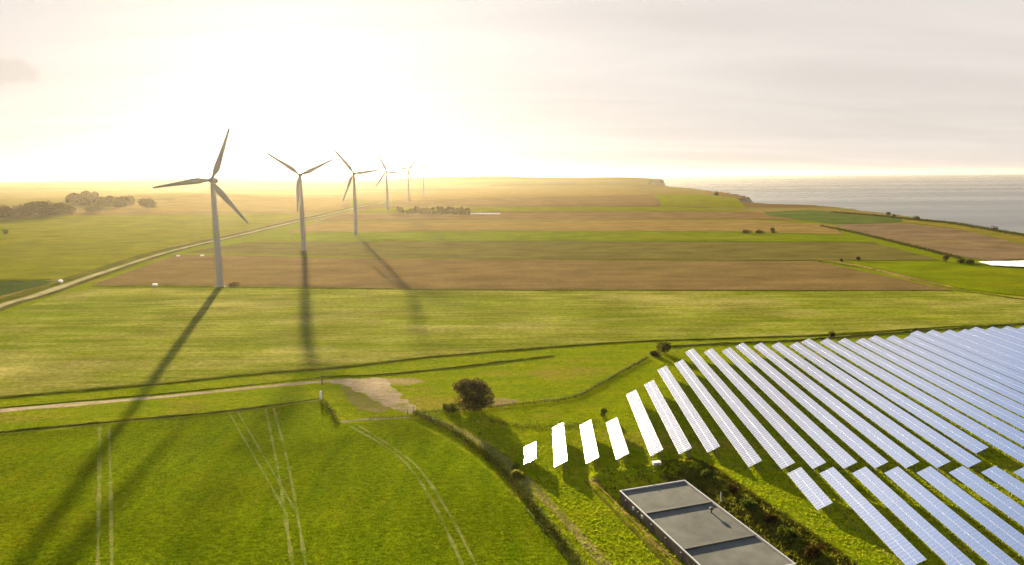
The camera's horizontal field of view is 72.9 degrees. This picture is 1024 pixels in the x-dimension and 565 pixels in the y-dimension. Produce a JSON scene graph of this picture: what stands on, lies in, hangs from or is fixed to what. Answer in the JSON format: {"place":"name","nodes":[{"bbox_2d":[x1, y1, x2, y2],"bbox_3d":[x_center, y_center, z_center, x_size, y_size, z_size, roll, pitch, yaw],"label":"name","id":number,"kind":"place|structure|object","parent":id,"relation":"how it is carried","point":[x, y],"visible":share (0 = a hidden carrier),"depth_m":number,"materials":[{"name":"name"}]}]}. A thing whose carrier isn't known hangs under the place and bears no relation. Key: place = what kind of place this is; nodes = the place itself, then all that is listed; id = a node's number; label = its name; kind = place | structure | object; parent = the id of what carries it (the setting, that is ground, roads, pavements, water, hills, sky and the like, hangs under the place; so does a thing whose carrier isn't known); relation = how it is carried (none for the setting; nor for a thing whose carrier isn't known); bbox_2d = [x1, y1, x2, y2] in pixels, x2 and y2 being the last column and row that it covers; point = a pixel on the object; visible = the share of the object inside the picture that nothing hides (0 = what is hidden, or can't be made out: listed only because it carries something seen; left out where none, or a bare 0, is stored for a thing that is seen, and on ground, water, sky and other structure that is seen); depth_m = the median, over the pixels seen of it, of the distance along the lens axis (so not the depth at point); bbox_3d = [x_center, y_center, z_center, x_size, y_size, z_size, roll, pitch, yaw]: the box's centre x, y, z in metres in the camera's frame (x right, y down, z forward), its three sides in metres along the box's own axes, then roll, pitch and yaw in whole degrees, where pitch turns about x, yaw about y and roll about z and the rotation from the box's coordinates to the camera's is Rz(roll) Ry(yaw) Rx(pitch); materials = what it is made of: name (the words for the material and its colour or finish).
{"place":"outdoors","nodes":[
{"label":"outdoors","id":0,"kind":"place"},
{"bbox_2d":[0,281,52,295],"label":"crop field","id":1,"kind":"structure","parent":0,"point":[7,287],"depth_m":422.76,"materials":[{"name":"plant"}]},
{"bbox_2d":[0,228,246,279],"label":"crop field","id":2,"kind":"structure","parent":0,"point":[40,262],"depth_m":574.34,"materials":[{"name":"plant"}]},
{"bbox_2d":[0,214,297,245],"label":"crop field","id":3,"kind":"structure","parent":0,"point":[92,229],"depth_m":882.67,"materials":[{"name":"plant"}]},
{"bbox_2d":[0,400,319,434],"bbox_3d":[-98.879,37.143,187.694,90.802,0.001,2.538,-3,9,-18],"label":"hedge","id":4,"kind":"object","parent":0,"point":[160,418],"depth_m":187.84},
{"bbox_2d":[0,194,341,217],"bbox_3d":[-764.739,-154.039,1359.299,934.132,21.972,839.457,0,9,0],"label":"stubble field","id":5,"kind":"structure","parent":0,"point":[194,204],"depth_m":1312.37,"materials":[{"name":"plant"}]},
{"bbox_2d":[12,204,33,215],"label":"tree","id":6,"kind":"object","parent":5,"relation":"on","point":[24,211],"visible":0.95,"depth_m":1092.78,"materials":[{"name":"green plant"}]},
{"bbox_2d":[52,203,76,213],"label":"tree","id":7,"kind":"object","parent":5,"relation":"on","point":[67,208],"visible":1,"depth_m":1123.18,"materials":[{"name":"green plant"}]},
{"bbox_2d":[65,190,135,206],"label":"woodland","id":8,"kind":"object","parent":5,"relation":"on","point":[85,197],"visible":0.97,"depth_m":1360.58,"materials":[{"name":"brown plant"}]},
{"bbox_2d":[136,198,157,207],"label":"tree","id":9,"kind":"object","parent":5,"relation":"on","point":[146,203],"visible":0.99,"depth_m":1244.25,"materials":[{"name":"green plant"}]},
{"bbox_2d":[0,378,351,412],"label":"track","id":10,"kind":"structure","parent":0,"point":[110,401],"depth_m":206.25,"materials":[{"name":"gravel"}]},
{"bbox_2d":[0,202,382,306],"bbox_3d":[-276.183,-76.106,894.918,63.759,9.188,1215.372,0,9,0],"label":"road","id":11,"kind":"structure","parent":0,"point":[51,289],"depth_m":470.37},
{"bbox_2d":[0,401,571,564],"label":"crop field","id":12,"kind":"structure","parent":0,"point":[425,528],"depth_m":141.64,"materials":[{"name":"plant"}]},
{"bbox_2d":[95,426,101,564],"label":"wheel track","id":13,"kind":"structure","parent":12,"relation":"on","point":[98,497],"depth_m":141.55,"materials":[{"name":"plant"}]},
{"bbox_2d":[107,424,113,564],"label":"wheel track","id":14,"kind":"structure","parent":12,"relation":"on","point":[111,547],"depth_m":140.18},
{"bbox_2d":[229,413,288,517],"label":"wheel track","id":15,"kind":"structure","parent":12,"relation":"on","point":[265,476],"depth_m":157.57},
{"bbox_2d":[237,412,294,508],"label":"wheel track","id":16,"kind":"structure","parent":12,"relation":"on","point":[283,489],"depth_m":158.06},
{"bbox_2d":[265,409,293,564],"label":"wheel track","id":17,"kind":"structure","parent":12,"relation":"on","point":[290,548],"depth_m":139.13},
{"bbox_2d":[272,408,306,564],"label":"wheel track","id":18,"kind":"structure","parent":12,"relation":"on","point":[302,548],"depth_m":143.46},
{"bbox_2d":[349,426,464,564],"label":"wheel track","id":19,"kind":"structure","parent":12,"relation":"on","point":[452,543],"depth_m":138.62,"materials":[{"name":"plant"}]},
{"bbox_2d":[355,424,476,564],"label":"wheel track","id":20,"kind":"structure","parent":12,"relation":"on","point":[435,491],"depth_m":141.59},
{"bbox_2d":[340,385,391,412],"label":"bare ground","id":21,"kind":"structure","parent":0,"point":[360,400],"depth_m":201.24,"materials":[{"name":"soil"}]},
{"bbox_2d":[0,338,745,398],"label":"bank","id":22,"kind":"structure","parent":0,"point":[357,365],"depth_m":237.74,"materials":[{"name":"plant"}]},
{"bbox_2d":[386,377,424,384],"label":"bare ground","id":23,"kind":"structure","parent":0,"point":[403,381],"depth_m":221.50,"materials":[{"name":"soil"}]},
{"bbox_2d":[343,188,647,200],"bbox_3d":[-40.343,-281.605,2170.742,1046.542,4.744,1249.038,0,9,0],"label":"stubble field","id":24,"kind":"structure","parent":0,"point":[453,194],"depth_m":2086.52,"materials":[{"name":"plant"}]},
{"bbox_2d":[0,176,1023,564],"bbox_3d":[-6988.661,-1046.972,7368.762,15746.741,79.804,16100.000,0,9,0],"label":"ground","id":25,"kind":"structure","parent":0,"point":[570,370],"depth_m":206.17,"materials":[{"name":"plant"}]},
{"bbox_2d":[31,200,64,215],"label":"tree","id":26,"kind":"object","parent":25,"relation":"on","point":[47,206],"visible":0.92,"depth_m":1103.42,"materials":[{"name":"green plant"}]},
{"bbox_2d":[0,398,319,432],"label":"bank","id":27,"kind":"structure","parent":25,"relation":"on","point":[100,422],"depth_m":188.98,"materials":[{"name":"plant"}]},
{"bbox_2d":[0,377,319,407],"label":"bank","id":28,"kind":"structure","parent":25,"relation":"on","point":[150,394],"depth_m":209.46,"materials":[{"name":"plant"}]},
{"bbox_2d":[0,202,378,302],"bbox_3d":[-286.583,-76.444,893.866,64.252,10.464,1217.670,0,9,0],"label":"verge","id":29,"kind":"structure","parent":25,"relation":"on","point":[49,285],"depth_m":522.77,"materials":[{"name":"plant"}]},
{"bbox_2d":[0,202,384,311],"bbox_3d":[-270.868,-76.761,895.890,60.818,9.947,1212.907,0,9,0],"label":"verge","id":30,"kind":"structure","parent":25,"relation":"on","point":[41,296],"depth_m":482.17,"materials":[{"name":"plant"}]},
{"bbox_2d":[328,377,415,412],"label":"gravel yard","id":31,"kind":"structure","parent":25,"relation":"on","point":[379,390],"depth_m":211.32,"materials":[{"name":"gravel"}]},
{"bbox_2d":[396,206,470,214],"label":"woodland","id":32,"kind":"object","parent":25,"relation":"on","point":[460,210],"visible":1,"depth_m":1110.99,"materials":[{"name":"plant"}]},
{"bbox_2d":[320,355,554,376],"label":"bank","id":33,"kind":"structure","parent":25,"relation":"on","point":[436,368],"depth_m":234.23,"materials":[{"name":"plant"}]},
{"bbox_2d":[451,377,494,411],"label":"tree","id":34,"kind":"object","parent":25,"relation":"on","point":[471,400],"visible":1,"depth_m":192.42,"materials":[{"name":"green plant"}]},
{"bbox_2d":[92,286,882,290],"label":"bank","id":35,"kind":"structure","parent":25,"relation":"on","point":[444,289],"depth_m":393.53,"materials":[{"name":"plant"}]},
{"bbox_2d":[411,408,587,564],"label":"hedge","id":36,"kind":"object","parent":25,"relation":"on","point":[549,526],"visible":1,"depth_m":144.04,"materials":[{"name":"green plant"}]},
{"bbox_2d":[523,442,535,464],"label":"solar panel row","id":37,"kind":"object","parent":25,"relation":"on","point":[529,452],"visible":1,"depth_m":158.97,"materials":[{"name":"white glass"}]},
{"bbox_2d":[420,356,648,413],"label":"hedge","id":38,"kind":"object","parent":25,"relation":"on","point":[602,383],"visible":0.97,"depth_m":203.44,"materials":[{"name":"green plant"}]},
{"bbox_2d":[487,417,596,429],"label":"hedge","id":39,"kind":"object","parent":25,"relation":"on","point":[576,423],"visible":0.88,"depth_m":181.60,"materials":[{"name":"green plant"}]},
{"bbox_2d":[552,422,566,469],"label":"solar panel row","id":40,"kind":"object","parent":25,"relation":"on","point":[559,448],"visible":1,"depth_m":163.66,"materials":[{"name":"white glass"}]},
{"bbox_2d":[580,420,598,466],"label":"solar panel row","id":41,"kind":"object","parent":25,"relation":"on","point":[589,444],"visible":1,"depth_m":165.35,"materials":[{"name":"white glass"}]},
{"bbox_2d":[606,417,628,462],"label":"solar panel row","id":42,"kind":"object","parent":25,"relation":"on","point":[617,439],"visible":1,"depth_m":167.12,"materials":[{"name":"white glass"}]},
{"bbox_2d":[587,476,679,564],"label":"berm top","id":43,"kind":"object","parent":25,"relation":"on","point":[656,544],"visible":0.99,"depth_m":129.05,"materials":[{"name":"plant"}]},
{"bbox_2d":[626,390,662,455],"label":"solar panel row","id":44,"kind":"object","parent":25,"relation":"on","point":[652,442],"visible":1,"depth_m":176.91,"materials":[{"name":"white glass"}]},
{"bbox_2d":[644,380,690,457],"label":"solar panel row","id":45,"kind":"object","parent":25,"relation":"on","point":[678,437],"visible":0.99,"depth_m":180.07,"materials":[{"name":"white glass"}]},
{"bbox_2d":[658,366,719,455],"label":"solar panel row","id":46,"kind":"object","parent":25,"relation":"on","point":[700,428],"visible":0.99,"depth_m":185.66,"materials":[{"name":"white glass"}]},
{"bbox_2d":[619,480,795,564],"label":"storage building","id":47,"kind":"structure","parent":25,"relation":"on","point":[686,522],"depth_m":128.74,"materials":[{"name":"concrete"}]},
{"bbox_2d":[675,359,761,470],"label":"solar panel row","id":48,"kind":"object","parent":25,"relation":"on","point":[744,448],"visible":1,"depth_m":180.81,"materials":[{"name":"blue glass"}]},
{"bbox_2d":[594,457,857,564],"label":"bank growth","id":49,"kind":"object","parent":25,"relation":"on","point":[750,516],"visible":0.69,"depth_m":137.38,"materials":[{"name":"plant"}]},
{"bbox_2d":[685,348,794,472],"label":"solar panel row","id":50,"kind":"object","parent":25,"relation":"on","point":[780,456],"visible":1,"depth_m":183.09,"materials":[{"name":"blue glass"}]},
{"bbox_2d":[739,497,758,512],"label":"bush","id":51,"kind":"object","parent":25,"relation":"on","point":[747,506],"visible":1,"depth_m":135.57,"materials":[{"name":"green plant"}]},
{"bbox_2d":[704,348,825,472],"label":"solar panel row","id":52,"kind":"object","parent":25,"relation":"on","point":[809,455],"visible":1,"depth_m":182.98,"materials":[{"name":"blue glass"}]},
{"bbox_2d":[707,463,856,564],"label":"hedge","id":53,"kind":"object","parent":25,"relation":"on","point":[803,528],"visible":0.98,"depth_m":130.44,"materials":[{"name":"green plant"}]},
{"bbox_2d":[776,525,798,543],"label":"bush","id":54,"kind":"object","parent":25,"relation":"on","point":[789,533],"visible":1,"depth_m":125.42,"materials":[{"name":"green plant"}]},
{"bbox_2d":[722,347,856,471],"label":"solar panel row","id":55,"kind":"object","parent":25,"relation":"on","point":[839,455],"visible":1,"depth_m":183.35,"materials":[{"name":"blue glass"}]},
{"bbox_2d":[788,467,832,513],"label":"solar panel row","id":56,"kind":"object","parent":25,"relation":"on","point":[812,491],"visible":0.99,"depth_m":140.07,"materials":[{"name":"blue glass"}]},
{"bbox_2d":[735,343,887,471],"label":"solar panel row","id":57,"kind":"object","parent":25,"relation":"on","point":[863,450],"visible":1,"depth_m":184.61,"materials":[{"name":"blue glass"}]},
{"bbox_2d":[803,542,825,557],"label":"bush","id":58,"kind":"object","parent":25,"relation":"on","point":[812,551],"visible":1,"depth_m":119.11,"materials":[{"name":"brown plant"}]},
{"bbox_2d":[753,343,918,471],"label":"solar panel row","id":59,"kind":"object","parent":25,"relation":"on","point":[900,455],"visible":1,"depth_m":184.65,"materials":[{"name":"blue glass"}]},
{"bbox_2d":[671,323,1023,346],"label":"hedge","id":60,"kind":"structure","parent":25,"relation":"on","point":[843,336],"depth_m":276.23,"materials":[{"name":"plant"}]},
{"bbox_2d":[772,342,950,471],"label":"solar panel row","id":61,"kind":"object","parent":25,"relation":"on","point":[919,447],"visible":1,"depth_m":184.62,"materials":[{"name":"blue glass"}]},
{"bbox_2d":[820,467,926,564],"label":"solar panel row","id":62,"kind":"object","parent":25,"relation":"on","point":[901,546],"visible":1,"depth_m":127.38,"materials":[{"name":"blue glass"}]},
{"bbox_2d":[747,322,999,337],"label":"hedge","id":63,"kind":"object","parent":25,"relation":"on","point":[856,333],"depth_m":281.95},
{"bbox_2d":[790,342,980,470],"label":"solar panel row","id":64,"kind":"object","parent":25,"relation":"on","point":[953,450],"visible":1,"depth_m":184.66,"materials":[{"name":"blue glass"}]},
{"bbox_2d":[820,259,954,287],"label":"verge","id":65,"kind":"structure","parent":25,"relation":"on","point":[904,276],"depth_m":437.66,"materials":[{"name":"plant"}]},
{"bbox_2d":[819,225,961,258],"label":"hedge","id":66,"kind":"object","parent":25,"relation":"on","point":[913,246],"visible":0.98,"depth_m":631.30,"materials":[{"name":"green plant"}]},
{"bbox_2d":[801,338,987,456],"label":"solar panel row","id":67,"kind":"object","parent":25,"relation":"on","point":[972,444],"visible":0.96,"depth_m":192.70,"materials":[{"name":"blue glass"}]},
{"bbox_2d":[852,467,974,564],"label":"solar panel row","id":68,"kind":"object","parent":25,"relation":"on","point":[943,548],"visible":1,"depth_m":127.19,"materials":[{"name":"blue glass"}]},
{"bbox_2d":[818,261,1023,299],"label":"bank","id":69,"kind":"structure","parent":25,"relation":"on","point":[946,287],"depth_m":394.05,"materials":[{"name":"plant"}]},
{"bbox_2d":[820,338,1023,463],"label":"solar panel row","id":70,"kind":"object","parent":25,"relation":"on","point":[991,438],"visible":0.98,"depth_m":189.42,"materials":[{"name":"blue glass"}]},
{"bbox_2d":[832,211,1023,235],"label":"hedge","id":71,"kind":"object","parent":25,"relation":"on","point":[974,226],"visible":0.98,"depth_m":848.89,"materials":[{"name":"green plant"}]},
{"bbox_2d":[838,338,1023,446],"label":"solar panel row","id":72,"kind":"object","parent":25,"relation":"on","point":[1004,429],"visible":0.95,"depth_m":198.16,"materials":[{"name":"blue glass"}]},
{"bbox_2d":[856,338,1023,430],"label":"solar panel row","id":73,"kind":"object","parent":25,"relation":"on","point":[990,407],"visible":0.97,"depth_m":206.58,"materials":[{"name":"blue glass"}]},
{"bbox_2d":[868,335,1023,416],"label":"solar panel row","id":74,"kind":"object","parent":25,"relation":"on","point":[998,399],"visible":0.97,"depth_m":214.89,"materials":[{"name":"blue glass"}]},
{"bbox_2d":[885,467,1018,564],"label":"solar panel row","id":75,"kind":"object","parent":25,"relation":"on","point":[981,545],"visible":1,"depth_m":127.10,"materials":[{"name":"blue glass"}]},
{"bbox_2d":[886,335,1023,404],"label":"solar panel row","id":76,"kind":"object","parent":25,"relation":"on","point":[1010,393],"visible":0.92,"depth_m":222.29,"materials":[{"name":"blue glass"}]},
{"bbox_2d":[904,335,1023,392],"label":"solar panel row","id":77,"kind":"object","parent":25,"relation":"on","point":[989,373],"visible":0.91,"depth_m":229.55,"materials":[{"name":"blue glass"}]},
{"bbox_2d":[910,331,1023,382],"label":"solar panel row","id":78,"kind":"object","parent":25,"relation":"on","point":[1001,369],"visible":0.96,"depth_m":238.75,"materials":[{"name":"blue glass"}]},
{"bbox_2d":[917,466,1023,556],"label":"solar panel row","id":79,"kind":"object","parent":25,"relation":"on","point":[1004,531],"visible":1,"depth_m":130.95,"materials":[{"name":"blue glass"}]},
{"bbox_2d":[925,330,1023,373],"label":"solar panel row","id":80,"kind":"object","parent":25,"relation":"on","point":[1010,364],"visible":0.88,"depth_m":245.96,"materials":[{"name":"blue glass"}]},
{"bbox_2d":[942,330,1023,364],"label":"solar panel row","id":81,"kind":"object","parent":25,"relation":"on","point":[990,348],"visible":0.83,"depth_m":252.14,"materials":[{"name":"blue glass"}]},
{"bbox_2d":[949,466,1023,526],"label":"solar panel row","id":82,"kind":"object","parent":25,"relation":"on","point":[1006,505],"visible":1,"depth_m":137.33,"materials":[{"name":"blue glass"}]},
{"bbox_2d":[958,329,1023,356],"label":"solar panel row","id":83,"kind":"object","parent":25,"relation":"on","point":[997,344],"visible":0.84,"depth_m":258.45,"materials":[{"name":"blue glass"}]},
{"bbox_2d":[969,327,1023,349],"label":"solar panel row","id":84,"kind":"object","parent":25,"relation":"on","point":[1003,339],"visible":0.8,"depth_m":265.92,"materials":[{"name":"blue glass"}]},
{"bbox_2d":[979,260,1023,266],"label":"crop cover","id":85,"kind":"object","parent":25,"relation":"on","point":[1020,263],"visible":1,"depth_m":487.49,"materials":[{"name":"white plastic"}]},
{"bbox_2d":[981,466,1023,500],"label":"solar panel row","id":86,"kind":"object","parent":25,"relation":"on","point":[1008,482],"visible":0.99,"depth_m":143.12,"materials":[{"name":"blue glass"}]},
{"bbox_2d":[986,327,1023,342],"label":"solar panel row","id":87,"kind":"object","parent":25,"relation":"on","point":[1018,338],"visible":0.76,"depth_m":271.55,"materials":[{"name":"blue glass"}]},
{"bbox_2d":[0,288,1023,395],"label":"meadow","id":88,"kind":"structure","parent":0,"point":[83,339],"depth_m":307.04,"materials":[{"name":"plant"}]},
{"bbox_2d":[153,128,248,287],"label":"wind turbine","id":89,"kind":"object","parent":88,"relation":"on","point":[214,187],"visible":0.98,"depth_m":405.78,"materials":[{"name":"paint"}]},
{"bbox_2d":[0,0,1023,179],"label":"sky","id":90,"kind":"structure","parent":0,"point":[90,89],"materials":[{"name":"white"}]},
{"bbox_2d":[377,194,657,206],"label":"ploughed field","id":91,"kind":"structure","parent":0,"point":[614,200],"depth_m":1408.02,"materials":[{"name":"brown soil"}]},
{"bbox_2d":[423,415,611,564],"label":"worn path","id":92,"kind":"structure","parent":0,"point":[580,536],"depth_m":138.52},
{"bbox_2d":[92,254,948,289],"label":"ploughed field","id":93,"kind":"structure","parent":0,"point":[512,274],"depth_m":455.38,"materials":[{"name":"soil"}]},
{"bbox_2d":[352,206,747,212],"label":"crop field","id":94,"kind":"structure","parent":0,"point":[479,209],"depth_m":1165.23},
{"bbox_2d":[376,155,400,208],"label":"wind turbine","id":95,"kind":"object","parent":94,"relation":"on","point":[387,200],"visible":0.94,"depth_m":1184.66,"materials":[{"name":"paint"}]},
{"bbox_2d":[321,211,794,220],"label":"ploughed field","id":96,"kind":"structure","parent":0,"point":[568,215],"depth_m":1024.20,"materials":[{"name":"brown soil"}]},
{"bbox_2d":[251,231,871,241],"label":"crop field","id":97,"kind":"structure","parent":0,"point":[610,236],"depth_m":723.92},
{"bbox_2d":[334,150,382,233],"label":"wind turbine","id":98,"kind":"object","parent":97,"relation":"on","point":[354,195],"visible":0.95,"depth_m":757.78,"materials":[{"name":"paint"}]},
{"bbox_2d":[286,220,841,233],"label":"stubble field","id":99,"kind":"structure","parent":0,"point":[644,225],"depth_m":852.04,"materials":[{"name":"plant"}]},
{"bbox_2d":[190,241,938,259],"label":"crop field","id":100,"kind":"structure","parent":0,"point":[656,250],"depth_m":599.09,"materials":[{"name":"plant"}]},
{"bbox_2d":[266,153,332,250],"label":"wind turbine","id":101,"kind":"object","parent":100,"relation":"on","point":[299,193],"visible":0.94,"depth_m":599.34,"materials":[{"name":"paint"}]},
{"bbox_2d":[584,480,670,564],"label":"bank","id":102,"kind":"structure","parent":0,"point":[652,548],"depth_m":126.38,"materials":[{"name":"plant"}]},
{"bbox_2d":[655,193,746,208],"bbox_3d":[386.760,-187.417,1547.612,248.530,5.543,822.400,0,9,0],"label":"grass field","id":103,"kind":"structure","parent":0,"point":[686,199],"depth_m":1359.46,"materials":[{"name":"plant"}]},
{"bbox_2d":[547,174,1023,232],"bbox_3d":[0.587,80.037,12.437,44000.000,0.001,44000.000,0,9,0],"label":"sea","id":104,"kind":"structure","parent":0,"point":[988,200],"depth_m":2779.79,"materials":[{"name":"grey liquid"}]},
{"bbox_2d":[764,210,900,223],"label":"field","id":105,"kind":"structure","parent":0,"point":[827,217],"depth_m":959.01,"materials":[{"name":"plant"}]},
{"bbox_2d":[714,451,1023,468],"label":"worn path","id":106,"kind":"structure","parent":0,"point":[848,468],"depth_m":153.92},
{"bbox_2d":[834,223,1023,259],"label":"ploughed field","id":107,"kind":"structure","parent":0,"point":[962,243],"depth_m":664.05,"materials":[{"name":"soil"}]},
{"bbox_2d":[861,262,1023,295],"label":"crop field","id":108,"kind":"structure","parent":0,"point":[1002,280],"depth_m":440.55,"materials":[{"name":"plant"}]},
{"bbox_2d":[902,219,1023,242],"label":"golden field","id":109,"kind":"structure","parent":0,"point":[1015,238],"depth_m":751.97,"materials":[{"name":"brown plant"}]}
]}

